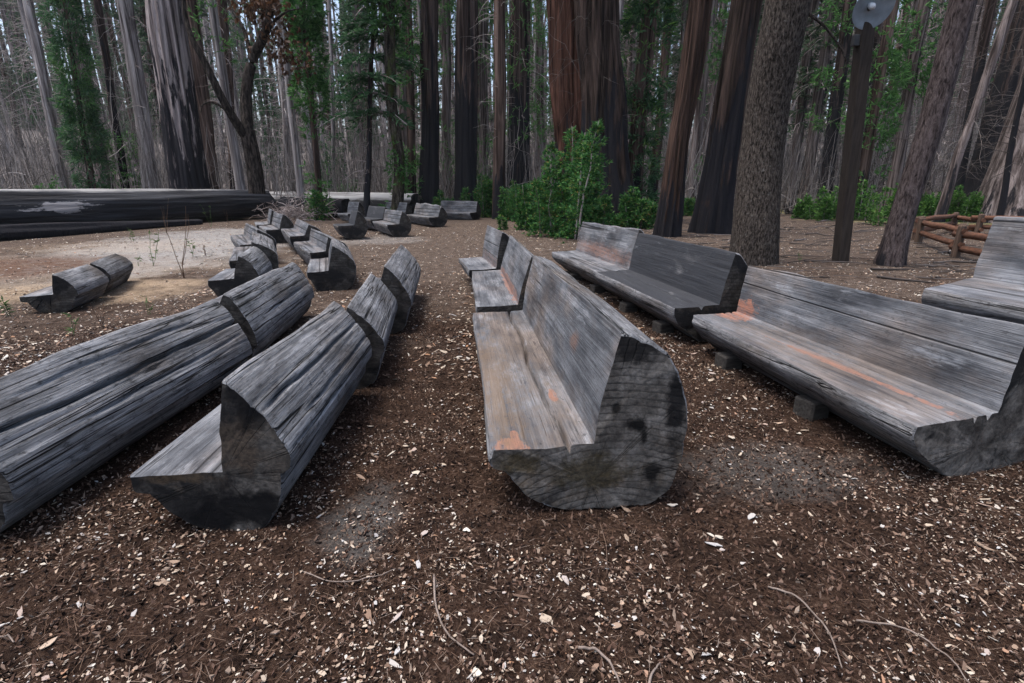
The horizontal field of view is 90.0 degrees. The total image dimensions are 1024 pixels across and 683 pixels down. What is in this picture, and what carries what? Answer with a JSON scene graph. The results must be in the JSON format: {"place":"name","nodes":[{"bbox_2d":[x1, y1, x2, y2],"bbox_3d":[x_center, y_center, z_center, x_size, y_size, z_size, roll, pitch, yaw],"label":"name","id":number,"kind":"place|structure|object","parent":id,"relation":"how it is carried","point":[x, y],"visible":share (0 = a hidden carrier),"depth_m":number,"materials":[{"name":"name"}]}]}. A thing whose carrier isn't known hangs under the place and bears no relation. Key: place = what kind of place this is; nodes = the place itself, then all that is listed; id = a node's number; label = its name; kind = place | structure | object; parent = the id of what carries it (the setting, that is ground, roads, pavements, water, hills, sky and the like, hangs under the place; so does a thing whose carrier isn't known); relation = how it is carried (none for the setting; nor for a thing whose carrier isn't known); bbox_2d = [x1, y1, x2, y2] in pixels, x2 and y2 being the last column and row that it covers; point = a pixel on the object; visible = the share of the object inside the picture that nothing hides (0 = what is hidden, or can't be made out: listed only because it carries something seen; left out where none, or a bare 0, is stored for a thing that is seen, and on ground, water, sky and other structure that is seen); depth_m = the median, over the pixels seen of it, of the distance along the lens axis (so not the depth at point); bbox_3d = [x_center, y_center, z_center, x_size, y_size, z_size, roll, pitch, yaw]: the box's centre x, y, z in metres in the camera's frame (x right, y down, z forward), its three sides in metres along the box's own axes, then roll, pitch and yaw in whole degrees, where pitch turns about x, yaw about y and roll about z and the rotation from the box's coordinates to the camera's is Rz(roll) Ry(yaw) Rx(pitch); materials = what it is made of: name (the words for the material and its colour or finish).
{"place":"outdoors","nodes":[
{"label":"outdoors","id":0,"kind":"place"},
{"bbox_2d":[0,0,1002,130],"label":"sky","id":1,"kind":"structure","parent":0,"point":[337,1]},
{"bbox_2d":[0,111,1023,682],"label":"forest floor","id":2,"kind":"structure","parent":0,"point":[178,285],"depth_m":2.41,"materials":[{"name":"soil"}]},
{"bbox_2d":[0,0,35,147],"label":"sprouting tree","id":3,"kind":"object","parent":2,"relation":"on","point":[11,73],"visible":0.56,"depth_m":68.10,"materials":[{"name":"grey plant"}]},
{"bbox_2d":[4,0,49,152],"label":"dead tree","id":4,"kind":"object","parent":2,"relation":"on","point":[24,62],"visible":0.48,"depth_m":65.40,"materials":[{"name":"wood"}]},
{"bbox_2d":[0,0,74,187],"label":"dead tree","id":5,"kind":"object","parent":2,"relation":"on","point":[22,15],"visible":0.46,"depth_m":35.36,"materials":[{"name":"grey wood"}]},
{"bbox_2d":[1,0,96,188],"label":"dead tree","id":6,"kind":"object","parent":2,"relation":"on","point":[35,40],"visible":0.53,"depth_m":29.78,"materials":[{"name":"grey wood"}]},
{"bbox_2d":[19,264,108,312],"bbox_3d":[-6.901,-0.839,7.940,0.733,0.575,1.148,-5,17,-17],"label":"log bench","id":7,"kind":"object","parent":2,"relation":"on","point":[69,289],"visible":1,"depth_m":7.55,"materials":[{"name":"wood"}]},
{"bbox_2d":[12,0,125,188],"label":"dead tree","id":8,"kind":"object","parent":2,"relation":"on","point":[79,67],"visible":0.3,"depth_m":30.08,"materials":[{"name":"wood"}]},
{"bbox_2d":[33,0,117,188],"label":"green conifer","id":9,"kind":"object","parent":2,"relation":"on","point":[90,117],"visible":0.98,"depth_m":27.09,"materials":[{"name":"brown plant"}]},
{"bbox_2d":[0,219,202,240],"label":"fallen log","id":10,"kind":"object","parent":2,"relation":"on","point":[9,232],"visible":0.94,"depth_m":18.09,"materials":[{"name":"wood"}]},
{"bbox_2d":[90,253,132,293],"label":"log bench","id":11,"kind":"object","parent":2,"relation":"on","point":[116,269],"visible":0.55,"depth_m":9.10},
{"bbox_2d":[89,0,137,176],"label":"sprouting tree","id":12,"kind":"object","parent":2,"relation":"on","point":[114,42],"visible":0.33,"depth_m":50.32,"materials":[{"name":"grey plant"}]},
{"bbox_2d":[93,0,141,188],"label":"dead tree","id":13,"kind":"object","parent":2,"relation":"on","point":[105,52],"visible":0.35,"depth_m":31.06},
{"bbox_2d":[92,0,159,188],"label":"dead tree","id":14,"kind":"object","parent":2,"relation":"on","point":[136,77],"visible":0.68,"depth_m":30.57,"materials":[{"name":"grey wood"}]},
{"bbox_2d":[0,299,252,532],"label":"log bench","id":15,"kind":"object","parent":2,"relation":"on","point":[70,416],"visible":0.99,"depth_m":2.85,"materials":[{"name":"wood"}]},
{"bbox_2d":[111,0,163,149],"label":"sprouting tree","id":16,"kind":"object","parent":2,"relation":"on","point":[141,17],"visible":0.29,"depth_m":44.66,"materials":[{"name":"grey plant"}]},
{"bbox_2d":[0,189,277,224],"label":"fallen log","id":17,"kind":"object","parent":2,"relation":"on","point":[21,206],"visible":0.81,"depth_m":21.06,"materials":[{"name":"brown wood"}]},
{"bbox_2d":[145,0,210,188],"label":"burnt sequoia","id":18,"kind":"object","parent":2,"relation":"on","point":[184,154],"visible":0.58,"depth_m":25.09,"materials":[{"name":"grey wood"}]},
{"bbox_2d":[186,0,220,188],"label":"dead tree","id":19,"kind":"object","parent":2,"relation":"on","point":[202,97],"visible":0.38,"depth_m":29.94,"materials":[{"name":"grey plant"}]},
{"bbox_2d":[217,0,234,189],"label":"dead tree","id":20,"kind":"object","parent":2,"relation":"on","point":[225,33],"visible":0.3,"depth_m":31.13,"materials":[{"name":"wood"}]},
{"bbox_2d":[188,0,265,189],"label":"dead tree","id":21,"kind":"object","parent":2,"relation":"on","point":[233,144],"visible":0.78,"depth_m":27.90,"materials":[{"name":"grey wood"}]},
{"bbox_2d":[208,246,271,296],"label":"log bench","id":22,"kind":"object","parent":2,"relation":"on","point":[253,262],"visible":0.59,"depth_m":7.36,"materials":[{"name":"wood"}]},
{"bbox_2d":[182,0,315,193],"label":"forked oak","id":23,"kind":"object","parent":2,"relation":"on","point":[244,129],"visible":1,"depth_m":22.05,"materials":[{"name":"brown plant"}]},
{"bbox_2d":[130,301,371,530],"bbox_3d":[-1.398,0.304,3.096,0.749,0.788,1.657,-1,17,-2],"label":"log bench","id":24,"kind":"object","parent":2,"relation":"on","point":[279,409],"visible":0.99,"depth_m":2.40,"materials":[{"name":"wood"}]},
{"bbox_2d":[229,231,278,269],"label":"log bench","id":25,"kind":"object","parent":2,"relation":"on","point":[264,244],"visible":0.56,"depth_m":8.77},
{"bbox_2d":[240,0,283,190],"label":"sprouting tree","id":26,"kind":"object","parent":2,"relation":"on","point":[266,106],"visible":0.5,"depth_m":41.05,"materials":[{"name":"green plant"}]},
{"bbox_2d":[214,262,314,359],"bbox_3d":[-2.783,-0.335,5.353,0.900,0.744,2.115,-2,17,-7],"label":"log bench","id":27,"kind":"object","parent":2,"relation":"on","point":[267,310],"visible":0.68,"depth_m":4.97,"materials":[{"name":"wood"}]},
{"bbox_2d":[259,212,293,242],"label":"log bench","id":28,"kind":"object","parent":2,"relation":"on","point":[278,224],"visible":0.77,"depth_m":15.17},
{"bbox_2d":[245,9,323,191],"bbox_3d":[-15.534,-28.361,34.077,6.792,38.513,6.843,-8,21,-34],"label":"dead tree","id":29,"kind":"object","parent":2,"relation":"on","point":[283,104],"visible":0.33,"depth_m":37.36,"materials":[{"name":"grey wood"}]},
{"bbox_2d":[241,0,333,199],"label":"dead tree","id":30,"kind":"object","parent":2,"relation":"on","point":[295,148],"visible":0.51,"depth_m":27.75,"materials":[{"name":"grey wood"}]},
{"bbox_2d":[248,188,338,221],"bbox_3d":[-10.595,-6.812,26.435,5.683,2.362,3.990,-5,17,-16],"label":"brush pile","id":31,"kind":"object","parent":2,"relation":"on","point":[292,211],"visible":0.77,"depth_m":26.02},
{"bbox_2d":[281,219,321,248],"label":"log bench","id":32,"kind":"object","parent":2,"relation":"on","point":[300,231],"visible":0.67,"depth_m":13.05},
{"bbox_2d":[254,0,351,191],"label":"dead tree","id":33,"kind":"object","parent":2,"relation":"on","point":[308,141],"visible":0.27,"depth_m":36.43,"materials":[{"name":"grey wood"}]},
{"bbox_2d":[280,0,334,214],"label":"sprouting tree","id":34,"kind":"object","parent":2,"relation":"on","point":[309,26],"visible":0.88,"depth_m":25.01,"materials":[{"name":"green plant"}]},
{"bbox_2d":[277,197,350,217],"bbox_3d":[-11.114,-7.537,28.858,4.134,1.200,1.198,3,17,11],"label":"fallen log","id":35,"kind":"object","parent":2,"relation":"on","point":[341,204],"visible":0.41,"depth_m":28.43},
{"bbox_2d":[294,228,347,264],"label":"log bench","id":36,"kind":"object","parent":2,"relation":"on","point":[316,245],"visible":0.56,"depth_m":10.08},
{"bbox_2d":[307,0,351,165],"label":"sprouting tree","id":37,"kind":"object","parent":2,"relation":"on","point":[334,48],"visible":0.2,"depth_m":62.92,"materials":[{"name":"green plant"}]},
{"bbox_2d":[307,238,355,291],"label":"log bench","id":38,"kind":"object","parent":2,"relation":"on","point":[335,270],"visible":0.98,"depth_m":8.04,"materials":[{"name":"wood"}]},
{"bbox_2d":[318,0,348,191],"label":"dead tree","id":39,"kind":"object","parent":2,"relation":"on","point":[332,96],"visible":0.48,"depth_m":34.96,"materials":[{"name":"grey wood"}]},
{"bbox_2d":[269,191,421,213],"bbox_3d":[-12.396,-8.520,31.350,15.702,1.422,1.458,7,18,22],"label":"fallen log","id":40,"kind":"object","parent":2,"relation":"on","point":[377,198],"visible":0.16,"depth_m":29.04,"materials":[{"name":"grey wood"}]},
{"bbox_2d":[333,210,367,238],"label":"log bench","id":41,"kind":"object","parent":2,"relation":"on","point":[356,227],"visible":1,"depth_m":16.31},
{"bbox_2d":[332,0,387,190],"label":"sprouting tree","id":42,"kind":"object","parent":2,"relation":"on","point":[354,13],"visible":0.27,"depth_m":38.96,"materials":[{"name":"green plant"}]},
{"bbox_2d":[346,273,397,388],"bbox_3d":[-1.447,-0.145,4.732,0.674,0.735,1.559,-2,17,-8],"label":"log bench","id":43,"kind":"object","parent":2,"relation":"on","point":[372,308],"visible":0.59,"depth_m":4.18,"materials":[{"name":"wood"}]},
{"bbox_2d":[315,0,429,216],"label":"fir tree","id":44,"kind":"object","parent":2,"relation":"on","point":[370,78],"visible":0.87,"depth_m":24.12,"materials":[{"name":"plant"}]},
{"bbox_2d":[361,0,416,209],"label":"mossy tree","id":45,"kind":"object","parent":2,"relation":"on","point":[390,11],"visible":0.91,"depth_m":23.98,"materials":[{"name":"green plant"}]},
{"bbox_2d":[373,209,410,236],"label":"log bench","id":46,"kind":"object","parent":2,"relation":"on","point":[395,223],"visible":1,"depth_m":17.30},
{"bbox_2d":[378,245,420,333],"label":"log bench","id":47,"kind":"object","parent":2,"relation":"on","point":[400,277],"visible":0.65,"depth_m":5.65,"materials":[{"name":"wood"}]},
{"bbox_2d":[392,0,424,199],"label":"charred tree","id":48,"kind":"object","parent":2,"relation":"on","point":[410,93],"visible":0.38,"depth_m":28.13,"materials":[{"name":"brown plant"}]},
{"bbox_2d":[407,203,446,226],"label":"log bench","id":49,"kind":"object","parent":2,"relation":"on","point":[428,214],"visible":0.97,"depth_m":21.84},
{"bbox_2d":[419,0,439,204],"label":"charred tree","id":50,"kind":"object","parent":2,"relation":"on","point":[429,168],"visible":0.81,"depth_m":28.11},
{"bbox_2d":[438,0,455,198],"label":"charred tree","id":51,"kind":"object","parent":2,"relation":"on","point":[446,19],"visible":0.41,"depth_m":33.37,"materials":[{"name":"grey plant"}]},
{"bbox_2d":[441,201,480,219],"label":"log bench","id":52,"kind":"object","parent":2,"relation":"on","point":[462,210],"visible":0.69,"depth_m":25.73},
{"bbox_2d":[454,0,477,200],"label":"charred tree","id":53,"kind":"object","parent":2,"relation":"on","point":[466,91],"visible":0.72,"depth_m":27.92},
{"bbox_2d":[459,173,492,217],"bbox_3d":[-1.438,-7.930,28.027,3.035,2.488,3.245,0,17,0],"label":"bush","id":54,"kind":"object","parent":2,"relation":"on","point":[484,198],"visible":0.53,"depth_m":27.29,"materials":[{"name":"green plant"}]},
{"bbox_2d":[459,225,508,279],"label":"log bench","id":55,"kind":"object","parent":2,"relation":"on","point":[495,245],"visible":0.55,"depth_m":8.16,"materials":[{"name":"wood"}]},
{"bbox_2d":[477,0,505,185],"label":"charred tree","id":56,"kind":"object","parent":2,"relation":"on","point":[483,49],"visible":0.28,"depth_m":34.22,"materials":[{"name":"grey plant"}]},
{"bbox_2d":[0,0,1000,213],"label":"dead brush","id":57,"kind":"object","parent":2,"relation":"on","point":[37,175],"visible":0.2,"depth_m":32.76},
{"bbox_2d":[464,0,536,218],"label":"charred tree","id":58,"kind":"object","parent":2,"relation":"on","point":[499,177],"visible":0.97,"depth_m":24.48,"materials":[{"name":"brown plant"}]},
{"bbox_2d":[0,0,1003,156],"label":"distant wood","id":59,"kind":"object","parent":2,"relation":"on","point":[117,81],"visible":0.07,"depth_m":93.58,"materials":[{"name":"grey plant"}]},
{"bbox_2d":[472,235,532,314],"bbox_3d":[-0.066,-0.758,6.468,0.868,0.958,2.395,-2,17,-5],"label":"log bench","id":60,"kind":"object","parent":2,"relation":"on","point":[503,289],"visible":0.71,"depth_m":5.96,"materials":[{"name":"grey wood"}]},
{"bbox_2d":[0,221,1023,682],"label":"wood chips","id":61,"kind":"object","parent":2,"relation":"on","point":[478,671],"visible":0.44,"depth_m":2.24,"materials":[{"name":"wood"}]},
{"bbox_2d":[0,303,1023,682],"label":"fallen needles","id":62,"kind":"object","parent":2,"relation":"on","point":[312,631],"visible":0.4,"depth_m":2.05,"materials":[{"name":"plant"}]},
{"bbox_2d":[477,0,552,197],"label":"charred tree","id":63,"kind":"object","parent":2,"relation":"on","point":[521,48],"visible":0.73,"depth_m":29.60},
{"bbox_2d":[496,179,542,221],"bbox_3d":[0.415,-6.889,25.145,2.398,2.168,2.897,-8,19,-26],"label":"bush","id":64,"kind":"object","parent":2,"relation":"on","point":[507,201],"visible":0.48,"depth_m":24.82,"materials":[{"name":"green plant"}]},
{"bbox_2d":[495,180,557,229],"bbox_3d":[0.714,-5.261,19.857,1.877,2.043,2.348,14,22,40],"label":"bush","id":65,"kind":"object","parent":2,"relation":"on","point":[523,204],"visible":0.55,"depth_m":19.70,"materials":[{"name":"green plant"}]},
{"bbox_2d":[529,0,554,181],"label":"charred tree","id":66,"kind":"object","parent":2,"relation":"on","point":[539,53],"visible":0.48,"depth_m":34.29,"materials":[{"name":"grey plant"}]},
{"bbox_2d":[523,119,612,243],"bbox_3d":[1.975,-5.077,16.570,3.056,3.639,5.081,-8,19,-26],"label":"bush","id":67,"kind":"object","parent":2,"relation":"on","point":[576,183],"visible":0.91,"depth_m":16.31,"materials":[{"name":"green plant"}]},
{"bbox_2d":[497,0,658,189],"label":"sequoia tree","id":68,"kind":"object","parent":2,"relation":"on","point":[560,15],"visible":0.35,"depth_m":21.16,"materials":[{"name":"red plant"}]},
{"bbox_2d":[472,255,686,508],"bbox_3d":[0.231,0.023,3.795,0.985,0.996,2.832,-2,17,-6],"label":"log bench","id":69,"kind":"object","parent":2,"relation":"on","point":[585,404],"visible":1,"depth_m":2.56,"materials":[{"name":"grey wood"}]},
{"bbox_2d":[563,194,614,238],"bbox_3d":[2.337,-3.989,16.489,1.513,1.561,2.352,-4,17,-13],"label":"bush","id":70,"kind":"object","parent":2,"relation":"on","point":[606,209],"visible":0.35,"depth_m":15.76,"materials":[{"name":"green plant"}]},
{"bbox_2d":[552,222,643,293],"bbox_3d":[1.444,-1.472,8.696,0.916,1.046,2.516,-3,17,-11],"label":"log bench","id":71,"kind":"object","parent":2,"relation":"on","point":[600,247],"visible":0.76,"depth_m":8.40,"materials":[{"name":"grey wood"}]},
{"bbox_2d":[530,0,671,226],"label":"sequoia tree","id":72,"kind":"object","parent":2,"relation":"on","point":[597,39],"visible":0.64,"depth_m":20.27,"materials":[{"name":"brown plant"}]},
{"bbox_2d":[610,184,657,228],"bbox_3d":[4.952,-5.337,20.521,1.986,1.860,1.751,0,17,0],"label":"bush","id":73,"kind":"object","parent":2,"relation":"on","point":[630,215],"visible":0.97,"depth_m":20.36,"materials":[{"name":"green plant"}]},
{"bbox_2d":[620,0,682,209],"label":"sprouting tree","id":74,"kind":"object","parent":2,"relation":"on","point":[642,103],"visible":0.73,"depth_m":22.35,"materials":[{"name":"green plant"}]},
{"bbox_2d":[646,3,674,218],"bbox_3d":[7.312,-20.601,22.038,1.152,30.120,0.648,0,17,0],"label":"leaning tree","id":75,"kind":"object","parent":2,"relation":"on","point":[664,52],"visible":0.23,"depth_m":24.39,"materials":[{"name":"brown plant"}]},
{"bbox_2d":[595,233,747,341],"bbox_3d":[1.863,-0.744,6.330,0.933,1.009,2.400,-3,17,-10],"label":"log bench","id":76,"kind":"object","parent":2,"relation":"on","point":[671,284],"visible":0.92,"depth_m":5.77,"materials":[{"name":"grey wood"}]},
{"bbox_2d":[652,0,712,236],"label":"sequoia tree","id":77,"kind":"object","parent":2,"relation":"on","point":[669,220],"visible":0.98,"depth_m":15.95,"materials":[{"name":"brown plant"}]},
{"bbox_2d":[660,0,704,191],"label":"sprouting tree","id":78,"kind":"object","parent":2,"relation":"on","point":[683,19],"visible":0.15,"depth_m":37.76,"materials":[{"name":"grey plant"}]},
{"bbox_2d":[665,0,729,188],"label":"dead tree","id":79,"kind":"object","parent":2,"relation":"on","point":[713,86],"visible":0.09,"depth_m":37.89,"materials":[{"name":"grey plant"}]},
{"bbox_2d":[679,0,730,207],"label":"leaning tree","id":80,"kind":"object","parent":2,"relation":"on","point":[700,107],"visible":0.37,"depth_m":32.43,"materials":[{"name":"grey plant"}]},
{"bbox_2d":[687,0,762,233],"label":"sequoia tree","id":81,"kind":"object","parent":2,"relation":"on","point":[713,210],"visible":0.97,"depth_m":17.05,"materials":[{"name":"brown plant"}]},
{"bbox_2d":[576,213,991,282],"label":"stick litter","id":82,"kind":"object","parent":2,"relation":"on","point":[880,276],"visible":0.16,"depth_m":12.05,"materials":[{"name":"wood"}]},
{"bbox_2d":[729,0,846,265],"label":"pine tree","id":83,"kind":"object","parent":2,"relation":"on","point":[755,237],"visible":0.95,"depth_m":10.13,"materials":[{"name":"brown plant"}]},
{"bbox_2d":[782,0,839,209],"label":"leaning tree","id":84,"kind":"object","parent":2,"relation":"on","point":[805,62],"visible":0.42,"depth_m":34.34,"materials":[{"name":"grey plant"}]},
{"bbox_2d":[803,185,838,220],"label":"bush","id":85,"kind":"object","parent":2,"relation":"on","point":[829,211],"visible":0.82,"depth_m":23.85,"materials":[{"name":"green plant"}]},
{"bbox_2d":[792,0,854,200],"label":"leaning tree","id":86,"kind":"object","parent":2,"relation":"on","point":[818,93],"visible":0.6,"depth_m":32.53,"materials":[{"name":"grey plant"}]},
{"bbox_2d":[797,0,884,213],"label":"charred tree","id":87,"kind":"object","parent":2,"relation":"on","point":[845,32],"visible":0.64,"depth_m":29.87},
{"bbox_2d":[692,265,1023,476],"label":"log bench","id":88,"kind":"object","parent":2,"relation":"on","point":[939,390],"visible":1,"depth_m":3.26,"materials":[{"name":"grey wood"}]},
{"bbox_2d":[834,178,890,220],"bbox_3d":[16.710,-6.665,24.162,2.309,2.083,2.332,0,17,0],"label":"bush","id":89,"kind":"object","parent":2,"relation":"on","point":[862,205],"visible":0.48,"depth_m":23.86,"materials":[{"name":"green plant"}]},
{"bbox_2d":[832,0,895,262],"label":"lamp post","id":90,"kind":"object","parent":2,"relation":"on","point":[868,16],"visible":1,"depth_m":10.27,"materials":[{"name":"brown wood"}]},
{"bbox_2d":[804,0,927,218],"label":"sprouting tree","id":91,"kind":"object","parent":2,"relation":"on","point":[885,49],"visible":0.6,"depth_m":24.29,"materials":[{"name":"green plant"}]},
{"bbox_2d":[831,0,980,215],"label":"leaning tree","id":92,"kind":"object","parent":2,"relation":"on","point":[924,7],"visible":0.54,"depth_m":27.03,"materials":[{"name":"grey plant"}]},
{"bbox_2d":[873,0,977,266],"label":"pine tree","id":93,"kind":"object","parent":2,"relation":"on","point":[893,249],"visible":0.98,"depth_m":9.89,"materials":[{"name":"brown plant"}]},
{"bbox_2d":[871,0,1005,200],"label":"dead tree","id":94,"kind":"object","parent":2,"relation":"on","point":[931,176],"visible":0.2,"depth_m":35.10,"materials":[{"name":"grey plant"}]},
{"bbox_2d":[914,218,987,257],"bbox_3d":[10.807,-2.388,12.284,0.886,0.908,6.552,5,17,16],"label":"rail fence","id":95,"kind":"object","parent":2,"relation":"on","point":[960,233],"visible":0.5,"depth_m":11.92,"materials":[{"name":"brown wood"}]},
{"bbox_2d":[884,0,1023,196],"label":"charred tree","id":96,"kind":"object","parent":2,"relation":"on","point":[1003,82],"visible":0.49,"depth_m":27.12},
{"bbox_2d":[891,0,1023,222],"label":"leaning tree","id":97,"kind":"object","parent":2,"relation":"on","point":[943,206],"visible":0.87,"depth_m":22.00,"materials":[{"name":"grey plant"}]},
{"bbox_2d":[913,0,1005,193],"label":"dead tree","id":98,"kind":"object","parent":2,"relation":"on","point":[973,35],"visible":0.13,"depth_m":42.88,"materials":[{"name":"wood"}]},
{"bbox_2d":[906,0,1020,204],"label":"leaning tree","id":99,"kind":"object","parent":2,"relation":"on","point":[985,33],"visible":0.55,"depth_m":24.27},
{"bbox_2d":[945,184,984,221],"bbox_3d":[20.945,-6.242,23.378,1.801,1.825,2.029,-14,21,-38],"label":"bush","id":100,"kind":"object","parent":2,"relation":"on","point":[971,205],"visible":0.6,"depth_m":23.19,"materials":[{"name":"green plant"}]},
{"bbox_2d":[911,212,1023,240],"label":"rail fence","id":101,"kind":"object","parent":2,"relation":"on","point":[979,220],"visible":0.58,"depth_m":17.03,"materials":[{"name":"brown wood"}]},
{"bbox_2d":[921,216,1023,324],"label":"log bench","id":102,"kind":"object","parent":2,"relation":"on","point":[993,288],"visible":0.57,"depth_m":4.20,"materials":[{"name":"grey wood"}]},
{"bbox_2d":[941,0,1023,215],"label":"leaning tree","id":103,"kind":"object","parent":2,"relation":"on","point":[1007,168],"visible":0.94,"depth_m":18.77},
{"bbox_2d":[975,66,1023,222],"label":"leaning tree","id":104,"kind":"object","parent":2,"relation":"on","point":[990,203],"visible":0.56,"depth_m":22.43,"materials":[{"name":"grey plant"}]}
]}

